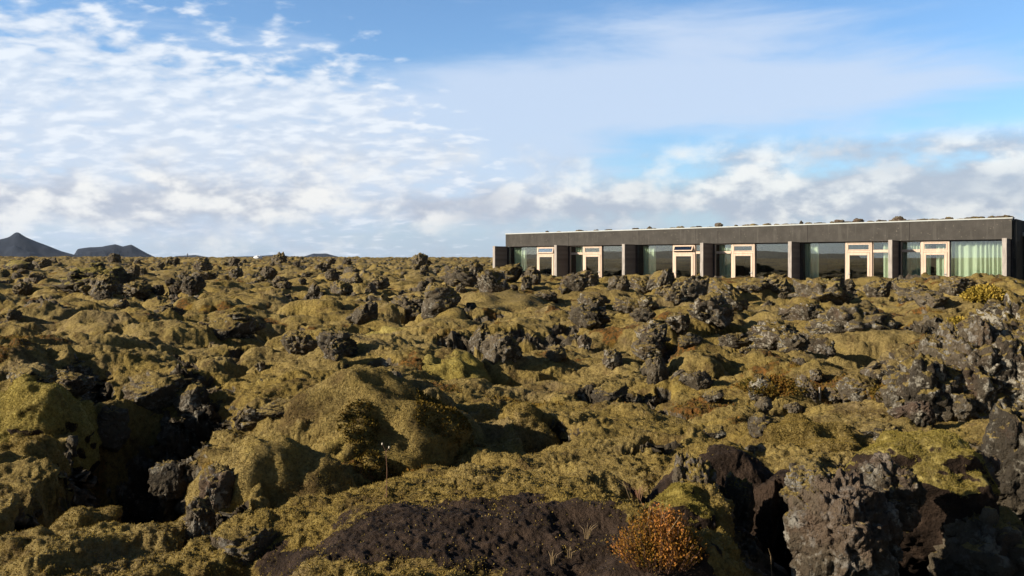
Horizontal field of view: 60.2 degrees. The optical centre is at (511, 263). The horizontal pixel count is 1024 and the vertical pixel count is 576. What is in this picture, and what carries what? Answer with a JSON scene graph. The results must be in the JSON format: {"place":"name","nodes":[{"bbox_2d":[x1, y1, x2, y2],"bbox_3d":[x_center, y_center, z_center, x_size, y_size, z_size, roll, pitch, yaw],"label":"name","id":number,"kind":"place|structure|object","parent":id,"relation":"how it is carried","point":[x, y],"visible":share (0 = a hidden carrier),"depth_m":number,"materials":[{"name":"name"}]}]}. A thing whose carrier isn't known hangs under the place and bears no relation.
{"place":"outdoors","nodes":[
{"label":"outdoors","id":0,"kind":"place"},
{"bbox_2d":[0,232,81,256],"bbox_3d":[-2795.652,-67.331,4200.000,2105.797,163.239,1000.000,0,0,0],"label":"hill","id":1,"kind":"structure","parent":0,"point":[16,244],"depth_m":3972.88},
{"bbox_2d":[74,244,153,256],"bbox_3d":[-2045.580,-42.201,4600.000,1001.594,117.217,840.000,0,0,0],"label":"hill","id":2,"kind":"structure","parent":0,"point":[126,251],"depth_m":4424.51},
{"bbox_2d":[0,256,1023,575],"bbox_3d":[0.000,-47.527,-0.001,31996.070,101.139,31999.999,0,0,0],"label":"ground","id":3,"kind":"structure","parent":0,"point":[186,342],"depth_m":7.56,"materials":[{"name":"plant"}]},
{"bbox_2d":[3,259,35,269],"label":"lava rock","id":4,"kind":"object","parent":3,"relation":"on","point":[11,264],"visible":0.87,"depth_m":77.26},
{"bbox_2d":[0,525,59,558],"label":"moss hummock","id":5,"kind":"object","parent":3,"relation":"on","point":[14,545],"visible":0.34,"depth_m":4.05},
{"bbox_2d":[6,362,59,382],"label":"lava rock","id":6,"kind":"object","parent":3,"relation":"on","point":[41,372],"visible":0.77,"depth_m":7.17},
{"bbox_2d":[0,433,71,476],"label":"moss hummock","id":7,"kind":"object","parent":3,"relation":"on","point":[55,452],"visible":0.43,"depth_m":5.88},
{"bbox_2d":[0,373,101,471],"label":"moss hummock","id":8,"kind":"object","parent":3,"relation":"on","point":[30,405],"visible":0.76,"depth_m":6.75,"materials":[{"name":"plant"}]},
{"bbox_2d":[56,369,97,396],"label":"lava boulder","id":9,"kind":"object","parent":3,"relation":"on","point":[75,384],"visible":0.82,"depth_m":8.16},
{"bbox_2d":[49,505,122,532],"bbox_3d":[-2.308,1.603,4.714,0.438,0.656,0.537,0,0,0],"label":"moss hummock","id":10,"kind":"object","parent":3,"relation":"on","point":[81,516],"visible":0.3,"depth_m":4.62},
{"bbox_2d":[51,262,133,293],"bbox_3d":[-14.054,0.637,30.015,2.686,1.404,2.330,0,0,0],"label":"lava outcrop","id":11,"kind":"object","parent":3,"relation":"on","point":[75,279],"visible":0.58,"depth_m":29.43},
{"bbox_2d":[87,273,122,296],"bbox_3d":[-12.498,0.669,27.173,1.022,0.790,0.957,0,0,-28],"label":"lava clinker","id":12,"kind":"object","parent":3,"relation":"on","point":[109,282],"visible":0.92,"depth_m":26.96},
{"bbox_2d":[96,404,130,452],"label":"lava rock","id":13,"kind":"object","parent":3,"relation":"on","point":[113,430],"visible":0.81,"depth_m":7.40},
{"bbox_2d":[123,281,153,298],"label":"lava clinker","id":14,"kind":"object","parent":3,"relation":"on","point":[139,290],"visible":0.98,"depth_m":28.56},
{"bbox_2d":[122,369,194,410],"bbox_3d":[-3.233,1.199,8.089,0.649,0.460,0.664,-1,-13,-31],"label":"lava boulder","id":15,"kind":"object","parent":3,"relation":"on","point":[149,389],"visible":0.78,"depth_m":7.88,"materials":[{"name":"stone"}]},
{"bbox_2d":[147,460,185,502],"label":"lava rock","id":16,"kind":"object","parent":3,"relation":"on","point":[166,482],"visible":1,"depth_m":5.92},
{"bbox_2d":[173,381,208,415],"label":"lava rock","id":17,"kind":"object","parent":3,"relation":"on","point":[196,394],"visible":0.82,"depth_m":7.87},
{"bbox_2d":[180,275,205,294],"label":"lava clinker","id":18,"kind":"object","parent":3,"relation":"on","point":[193,285],"visible":0.94,"depth_m":28.71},
{"bbox_2d":[183,496,215,535],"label":"lava rock","id":19,"kind":"object","parent":3,"relation":"on","point":[200,513],"visible":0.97,"depth_m":4.48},
{"bbox_2d":[197,310,266,339],"bbox_3d":[-5.016,1.143,15.685,1.070,0.626,1.048,-3,-1,21],"label":"lava boulder","id":20,"kind":"object","parent":3,"relation":"on","point":[223,325],"visible":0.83,"depth_m":15.42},
{"bbox_2d":[210,523,280,565],"bbox_3d":[-1.155,1.228,3.817,0.253,0.214,0.256,0,-20,19],"label":"lava boulder","id":21,"kind":"object","parent":3,"relation":"on","point":[245,545],"visible":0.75,"depth_m":3.75,"materials":[{"name":"stone"}]},
{"bbox_2d":[232,404,266,431],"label":"lava boulder","id":22,"kind":"object","parent":3,"relation":"on","point":[247,418],"visible":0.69,"depth_m":7.01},
{"bbox_2d":[185,434,355,512],"bbox_3d":[-1.397,1.841,5.181,1.116,1.701,1.021,0,0,0],"label":"moss hummock","id":23,"kind":"object","parent":3,"relation":"on","point":[282,469],"visible":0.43,"depth_m":4.98,"materials":[{"name":"plant"}]},
{"bbox_2d":[198,462,234,511],"bbox_3d":[-1.626,1.268,4.879,0.196,0.342,0.214,0,0,34],"label":"lava rock","id":24,"kind":"object","parent":23,"relation":"on","point":[216,482],"visible":0.85,"depth_m":4.83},
{"bbox_2d":[280,329,317,354],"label":"lava rock","id":25,"kind":"object","parent":3,"relation":"on","point":[296,342],"visible":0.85,"depth_m":11.85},
{"bbox_2d":[322,340,344,360],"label":"lava rock","id":26,"kind":"object","parent":3,"relation":"on","point":[334,351],"visible":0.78,"depth_m":10.09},
{"bbox_2d":[316,330,358,356],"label":"lava rock","id":27,"kind":"object","parent":3,"relation":"on","point":[347,343],"visible":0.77,"depth_m":10.53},
{"bbox_2d":[330,280,353,295],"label":"lava rock","id":28,"kind":"object","parent":3,"relation":"on","point":[341,288],"visible":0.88,"depth_m":33.94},
{"bbox_2d":[242,367,474,484],"bbox_3d":[-1.138,1.794,6.294,1.981,2.119,1.395,0,0,0],"label":"moss hummock","id":29,"kind":"object","parent":3,"relation":"on","point":[362,415],"visible":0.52,"depth_m":6.06,"materials":[{"name":"green plant"}]},
{"bbox_2d":[256,398,291,416],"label":"lava boulder","id":30,"kind":"object","parent":29,"relation":"on","point":[274,408],"visible":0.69,"depth_m":6.11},
{"bbox_2d":[346,300,377,324],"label":"lava rock","id":31,"kind":"object","parent":3,"relation":"on","point":[365,312],"visible":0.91,"depth_m":17.05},
{"bbox_2d":[389,294,423,320],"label":"lava outcrop","id":32,"kind":"object","parent":3,"relation":"on","point":[411,305],"visible":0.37,"depth_m":19.64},
{"bbox_2d":[405,306,469,326],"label":"moss hummock","id":33,"kind":"object","parent":3,"relation":"on","point":[454,313],"visible":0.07,"depth_m":18.23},
{"bbox_2d":[421,283,461,319],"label":"lava rock","id":34,"kind":"object","parent":33,"relation":"on","point":[437,300],"visible":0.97,"depth_m":18.45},
{"bbox_2d":[422,348,490,381],"bbox_3d":[-0.759,1.515,10.315,1.044,1.007,1.045,0,0,0],"label":"moss hummock","id":35,"kind":"object","parent":3,"relation":"on","point":[459,363],"visible":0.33,"depth_m":10.05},
{"bbox_2d":[439,268,477,286],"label":"lava rock","id":36,"kind":"object","parent":3,"relation":"on","point":[451,278],"visible":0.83,"depth_m":43.29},
{"bbox_2d":[0,330,930,575],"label":"heath ground cover","id":37,"kind":"object","parent":3,"relation":"on","point":[504,398],"visible":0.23,"depth_m":8.12,"materials":[{"name":"green plant"}]},
{"bbox_2d":[468,323,490,352],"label":"lava rock","id":38,"kind":"object","parent":3,"relation":"on","point":[479,335],"visible":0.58,"depth_m":12.62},
{"bbox_2d":[480,331,523,364],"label":"lava rock","id":39,"kind":"object","parent":3,"relation":"on","point":[496,347],"visible":0.95,"depth_m":10.58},
{"bbox_2d":[459,289,547,312],"bbox_3d":[-0.586,2.130,22.569,4.250,2.883,4.520,0,0,41],"label":"moss hummock","id":40,"kind":"object","parent":3,"relation":"on","point":[509,300],"visible":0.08,"depth_m":22.18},
{"bbox_2d":[474,269,510,292],"bbox_3d":[-0.505,0.676,24.487,1.026,1.048,0.804,0,0,-22],"label":"lava clinker","id":41,"kind":"object","parent":40,"relation":"on","point":[490,281],"visible":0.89,"depth_m":24.20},
{"bbox_2d":[489,263,522,280],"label":"lava boulder","id":42,"kind":"object","parent":3,"relation":"on","point":[512,272],"visible":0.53,"depth_m":40.12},
{"bbox_2d":[500,401,560,453],"bbox_3d":[0.063,1.662,7.315,0.735,1.049,0.748,0,0,-17],"label":"moss hummock","id":43,"kind":"object","parent":3,"relation":"on","point":[534,432],"visible":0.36,"depth_m":7.11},
{"bbox_2d":[545,345,566,361],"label":"lava clinker","id":44,"kind":"object","parent":3,"relation":"on","point":[554,353],"visible":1,"depth_m":10.88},
{"bbox_2d":[558,272,587,293],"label":"lava clinker","id":45,"kind":"object","parent":3,"relation":"on","point":[577,281],"visible":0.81,"depth_m":26.70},
{"bbox_2d":[568,303,610,329],"bbox_3d":[1.478,1.036,16.489,0.748,0.629,0.624,0,0,-20],"label":"lava clinker","id":46,"kind":"object","parent":3,"relation":"on","point":[593,316],"visible":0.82,"depth_m":16.36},
{"bbox_2d":[577,291,610,306],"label":"lava rock","id":47,"kind":"object","parent":3,"relation":"on","point":[588,298],"visible":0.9,"depth_m":22.40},
{"bbox_2d":[590,381,628,401],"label":"lava rock","id":48,"kind":"object","parent":3,"relation":"on","point":[611,391],"visible":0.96,"depth_m":8.78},
{"bbox_2d":[607,275,630,290],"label":"lava rock","id":49,"kind":"object","parent":3,"relation":"on","point":[621,283],"visible":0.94,"depth_m":26.21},
{"bbox_2d":[601,362,641,376],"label":"moss hummock","id":50,"kind":"object","parent":3,"relation":"on","point":[629,368],"visible":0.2,"depth_m":10.31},
{"bbox_2d":[602,348,623,369],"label":"lava clinker","id":51,"kind":"object","parent":50,"relation":"on","point":[612,359],"visible":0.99,"depth_m":10.42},
{"bbox_2d":[612,296,639,313],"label":"lava rock","id":52,"kind":"object","parent":3,"relation":"on","point":[626,304],"visible":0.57,"depth_m":19.79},
{"bbox_2d":[629,307,655,321],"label":"lava clinker","id":53,"kind":"object","parent":3,"relation":"on","point":[643,314],"visible":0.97,"depth_m":16.08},
{"bbox_2d":[631,344,662,360],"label":"lava clinker","id":54,"kind":"object","parent":3,"relation":"on","point":[644,352],"visible":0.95,"depth_m":10.66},
{"bbox_2d":[631,331,666,355],"bbox_3d":[1.881,1.135,12.139,0.495,0.416,0.449,0,0,42],"label":"lava clinker","id":55,"kind":"object","parent":3,"relation":"on","point":[655,338],"visible":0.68,"depth_m":12.01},
{"bbox_2d":[634,319,670,342],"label":"lava rock","id":56,"kind":"object","parent":3,"relation":"on","point":[654,325],"visible":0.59,"depth_m":12.56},
{"bbox_2d":[640,356,669,384],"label":"lava rock","id":57,"kind":"object","parent":3,"relation":"on","point":[654,370],"visible":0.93,"depth_m":9.22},
{"bbox_2d":[606,500,711,573],"bbox_3d":[0.529,0.963,3.166,0.386,0.241,0.293,0,0,0],"label":"heath bush","id":58,"kind":"object","parent":3,"relation":"on","point":[664,535],"visible":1,"depth_m":3.12,"materials":[{"name":"orange plant"}]},
{"bbox_2d":[663,286,687,304],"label":"lava rock","id":59,"kind":"object","parent":3,"relation":"on","point":[674,295],"visible":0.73,"depth_m":25.29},
{"bbox_2d":[665,312,690,335],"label":"lava clinker","id":60,"kind":"object","parent":3,"relation":"on","point":[678,322],"visible":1,"depth_m":14.72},
{"bbox_2d":[644,482,715,530],"bbox_3d":[0.688,1.257,3.826,0.471,0.595,0.413,0,0,0],"label":"moss hummock","id":61,"kind":"object","parent":3,"relation":"on","point":[687,500],"visible":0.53,"depth_m":3.77,"materials":[{"name":"plant"}]},
{"bbox_2d":[677,332,702,348],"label":"lava rock","id":62,"kind":"object","parent":3,"relation":"on","point":[688,339],"visible":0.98,"depth_m":11.82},
{"bbox_2d":[680,273,709,301],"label":"lava rock","id":63,"kind":"object","parent":3,"relation":"on","point":[693,287],"visible":0.69,"depth_m":25.98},
{"bbox_2d":[672,449,718,488],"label":"lava crag","id":64,"kind":"structure","parent":3,"relation":"on","point":[688,467],"depth_m":4.46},
{"bbox_2d":[678,370,713,389],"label":"lava rock","id":65,"kind":"object","parent":3,"relation":"on","point":[698,380],"visible":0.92,"depth_m":8.90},
{"bbox_2d":[670,351,728,379],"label":"moss hummock","id":66,"kind":"object","parent":3,"relation":"on","point":[692,362],"visible":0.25,"depth_m":10.57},
{"bbox_2d":[687,291,735,329],"bbox_3d":[3.530,0.826,15.444,0.758,0.677,0.911,0,0,38],"label":"lava clinker","id":67,"kind":"object","parent":3,"relation":"on","point":[710,307],"visible":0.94,"depth_m":15.21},
{"bbox_2d":[703,388,724,402],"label":"lava clinker","id":68,"kind":"object","parent":3,"relation":"on","point":[713,395],"visible":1,"depth_m":8.19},
{"bbox_2d":[703,425,726,439],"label":"lava rock","id":69,"kind":"object","parent":3,"relation":"on","point":[717,432],"visible":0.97,"depth_m":6.30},
{"bbox_2d":[708,277,739,292],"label":"lava rock","id":70,"kind":"object","parent":3,"relation":"on","point":[715,285],"visible":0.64,"depth_m":27.58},
{"bbox_2d":[719,287,749,311],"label":"lava rock","id":71,"kind":"object","parent":3,"relation":"on","point":[736,300],"visible":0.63,"depth_m":18.84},
{"bbox_2d":[717,332,752,348],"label":"lava rock","id":72,"kind":"object","parent":3,"relation":"on","point":[737,340],"visible":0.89,"depth_m":13.74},
{"bbox_2d":[719,471,755,533],"bbox_3d":[1.162,1.304,4.601,0.215,0.448,0.259,0,0,0],"label":"lava rock","id":73,"kind":"object","parent":3,"relation":"on","point":[738,491],"visible":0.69,"depth_m":4.52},
{"bbox_2d":[736,277,768,292],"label":"lava rock","id":74,"kind":"object","parent":3,"relation":"on","point":[750,285],"visible":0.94,"depth_m":28.21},
{"bbox_2d":[493,217,1023,280],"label":"hotel building","id":75,"kind":"structure","parent":3,"relation":"on","point":[852,250],"depth_m":47.22,"materials":[{"name":"concrete"}]},
{"bbox_2d":[514,247,526,270],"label":"curtain","id":76,"kind":"object","parent":75,"relation":"hanging from","point":[520,254],"visible":0.6,"depth_m":55.84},
{"bbox_2d":[583,246,601,277],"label":"door frame","id":77,"kind":"structure","parent":75,"relation":"in","point":[585,254],"depth_m":52.10,"materials":[{"name":"beige wood"}]},
{"bbox_2d":[643,246,655,274],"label":"curtain","id":78,"kind":"object","parent":75,"relation":"hanging from","point":[649,254],"visible":0.66,"depth_m":50.30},
{"bbox_2d":[673,244,694,277],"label":"door frame","id":79,"kind":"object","parent":75,"relation":"in","point":[692,254],"depth_m":48.51,"materials":[{"name":"beige wood"}]},
{"bbox_2d":[719,245,730,277],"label":"curtain","id":80,"kind":"object","parent":75,"relation":"hanging from","point":[725,265],"visible":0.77,"depth_m":47.55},
{"bbox_2d":[732,244,754,277],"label":"door frame","id":81,"kind":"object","parent":75,"relation":"in","point":[734,253],"depth_m":46.52,"materials":[{"name":"beige wood"}]},
{"bbox_2d":[805,243,818,279],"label":"curtain","id":82,"kind":"object","parent":75,"relation":"hanging from","point":[812,260],"visible":0.7,"depth_m":44.70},
{"bbox_2d":[845,242,871,279],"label":"door frame","id":83,"kind":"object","parent":75,"relation":"in","point":[868,252],"depth_m":42.99,"materials":[{"name":"beige wood"}]},
{"bbox_2d":[903,242,930,276],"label":"curtain","id":84,"kind":"object","parent":75,"relation":"hanging from","point":[911,263],"visible":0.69,"depth_m":41.80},
{"bbox_2d":[921,241,949,276],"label":"door frame","id":85,"kind":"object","parent":75,"relation":"in","point":[946,252],"depth_m":40.79,"materials":[{"name":"beige wood"}]},
{"bbox_2d":[936,241,1001,276],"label":"curtain","id":86,"kind":"object","parent":75,"relation":"hanging from","point":[969,258],"visible":0.52,"depth_m":40.30,"materials":[{"name":"fabric"}]},
{"bbox_2d":[731,351,789,366],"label":"moss hummock","id":87,"kind":"object","parent":3,"relation":"on","point":[762,362],"visible":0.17,"depth_m":11.44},
{"bbox_2d":[747,411,777,437],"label":"lava rock","id":88,"kind":"object","parent":3,"relation":"on","point":[758,421],"visible":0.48,"depth_m":6.68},
{"bbox_2d":[748,374,780,396],"bbox_3d":[2.370,1.173,8.360,0.262,0.248,0.283,0,0,-32],"label":"lava clinker","id":89,"kind":"object","parent":3,"relation":"on","point":[760,379],"visible":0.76,"depth_m":8.31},
{"bbox_2d":[727,372,810,396],"bbox_3d":[2.481,1.145,8.430,0.820,0.195,0.744,0,0,0],"label":"heath bush","id":90,"kind":"object","parent":3,"relation":"on","point":[785,385],"visible":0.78,"depth_m":8.29,"materials":[{"name":"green plant"}]},
{"bbox_2d":[747,317,799,350],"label":"lava boulder","id":91,"kind":"object","parent":3,"relation":"on","point":[765,334],"visible":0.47,"depth_m":13.43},
{"bbox_2d":[764,273,790,292],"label":"lava clinker","id":92,"kind":"object","parent":3,"relation":"on","point":[775,281],"visible":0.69,"depth_m":28.41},
{"bbox_2d":[777,331,810,352],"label":"lava rock","id":93,"kind":"object","parent":3,"relation":"on","point":[788,341],"visible":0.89,"depth_m":12.07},
{"bbox_2d":[777,300,824,320],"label":"lava rock","id":94,"kind":"object","parent":3,"relation":"on","point":[807,310],"visible":0.86,"depth_m":15.37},
{"bbox_2d":[793,373,816,402],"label":"lava rock","id":95,"kind":"object","parent":3,"relation":"on","point":[802,380],"visible":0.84,"depth_m":8.23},
{"bbox_2d":[757,413,870,452],"bbox_3d":[2.287,1.451,6.593,0.996,0.629,0.627,0,0,0],"label":"moss hummock","id":96,"kind":"object","parent":3,"relation":"on","point":[800,430],"visible":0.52,"depth_m":6.51,"materials":[{"name":"plant"}]},
{"bbox_2d":[788,277,854,305],"bbox_3d":[8.954,0.920,25.840,1.895,1.026,1.488,10,-16,37],"label":"lava boulder","id":97,"kind":"object","parent":3,"relation":"on","point":[822,291],"visible":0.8,"depth_m":25.39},
{"bbox_2d":[807,335,835,357],"bbox_3d":[4.550,1.226,13.060,0.455,0.355,0.329,0,0,4],"label":"lava clinker","id":98,"kind":"object","parent":3,"relation":"on","point":[822,345],"visible":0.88,"depth_m":12.94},
{"bbox_2d":[783,468,903,575],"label":"lava crag","id":99,"kind":"structure","parent":3,"relation":"on","point":[841,523],"depth_m":3.62,"materials":[{"name":"stone"}]},
{"bbox_2d":[779,457,835,503],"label":"lava crag","id":100,"kind":"structure","parent":99,"relation":"on","point":[802,472],"depth_m":3.85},
{"bbox_2d":[803,300,903,335],"bbox_3d":[5.640,1.124,14.516,1.619,1.047,1.371,0,0,0],"label":"lava outcrop","id":101,"kind":"object","parent":3,"relation":"on","point":[851,317],"visible":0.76,"depth_m":14.18,"materials":[{"name":"stone"}]},
{"bbox_2d":[836,372,878,402],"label":"lava rock","id":102,"kind":"object","parent":3,"relation":"on","point":[850,387],"visible":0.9,"depth_m":8.07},
{"bbox_2d":[860,361,885,384],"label":"lava rock","id":103,"kind":"object","parent":3,"relation":"on","point":[873,369],"visible":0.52,"depth_m":8.59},
{"bbox_2d":[863,278,891,297],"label":"lava rock","id":104,"kind":"object","parent":3,"relation":"on","point":[877,288],"visible":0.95,"depth_m":27.66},
{"bbox_2d":[858,423,902,440],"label":"lava rock","id":105,"kind":"object","parent":3,"relation":"on","point":[876,430],"visible":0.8,"depth_m":6.59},
{"bbox_2d":[856,451,926,531],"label":"lava crag","id":106,"kind":"structure","parent":3,"relation":"on","point":[903,489],"depth_m":3.92,"materials":[{"name":"stone"}]},
{"bbox_2d":[878,342,916,375],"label":"lava boulder","id":107,"kind":"object","parent":3,"relation":"on","point":[892,359],"visible":0.32,"depth_m":8.58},
{"bbox_2d":[888,400,936,427],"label":"lava boulder","id":108,"kind":"object","parent":3,"relation":"on","point":[920,413],"visible":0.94,"depth_m":6.89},
{"bbox_2d":[893,282,933,300],"bbox_3d":[12.391,0.922,27.332,1.033,0.706,1.074,12,12,-20],"label":"lava clinker","id":109,"kind":"object","parent":3,"relation":"on","point":[907,289],"visible":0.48,"depth_m":27.13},
{"bbox_2d":[844,429,999,574],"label":"moss hummock","id":110,"kind":"object","parent":3,"relation":"on","point":[954,476],"visible":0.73,"depth_m":4.33,"materials":[{"name":"plant"}]},
{"bbox_2d":[880,353,978,422],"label":"lava crag","id":111,"kind":"structure","parent":3,"relation":"on","point":[934,382],"depth_m":7.36,"materials":[{"name":"stone"}]},
{"bbox_2d":[912,290,950,309],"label":"lava rock","id":112,"kind":"object","parent":3,"relation":"on","point":[935,299],"visible":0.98,"depth_m":19.58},
{"bbox_2d":[938,276,975,295],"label":"lava rock","id":113,"kind":"object","parent":3,"relation":"on","point":[951,286],"visible":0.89,"depth_m":28.46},
{"bbox_2d":[914,315,1023,418],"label":"lava crag","id":114,"kind":"structure","parent":3,"relation":"on","point":[984,357],"depth_m":7.45,"materials":[{"name":"stone"}]},
{"bbox_2d":[927,506,1023,575],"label":"lava crag","id":115,"kind":"structure","parent":3,"relation":"on","point":[987,541],"depth_m":4.10,"materials":[{"name":"stone"}]},
{"bbox_2d":[959,283,1006,303],"bbox_3d":[10.496,0.645,19.577,1.120,0.454,1.111,0,0,0],"label":"shrub","id":116,"kind":"object","parent":3,"relation":"on","point":[979,292],"visible":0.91,"depth_m":19.34,"materials":[{"name":"yellow plant"}]},
{"bbox_2d":[975,449,1000,493],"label":"lava crag","id":117,"kind":"structure","parent":3,"relation":"on","point":[992,464],"depth_m":4.89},
{"bbox_2d":[955,289,1023,343],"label":"lava crag","id":118,"kind":"structure","parent":3,"relation":"on","point":[1008,311],"depth_m":9.20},
{"bbox_2d":[981,401,1023,524],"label":"lava crag","id":119,"kind":"structure","parent":3,"relation":"on","point":[1003,439],"depth_m":5.48,"materials":[{"name":"stone"}]},
{"bbox_2d":[0,0,1023,257],"label":"sky","id":120,"kind":"structure","parent":0,"point":[160,128],"materials":[{"name":"blue"}]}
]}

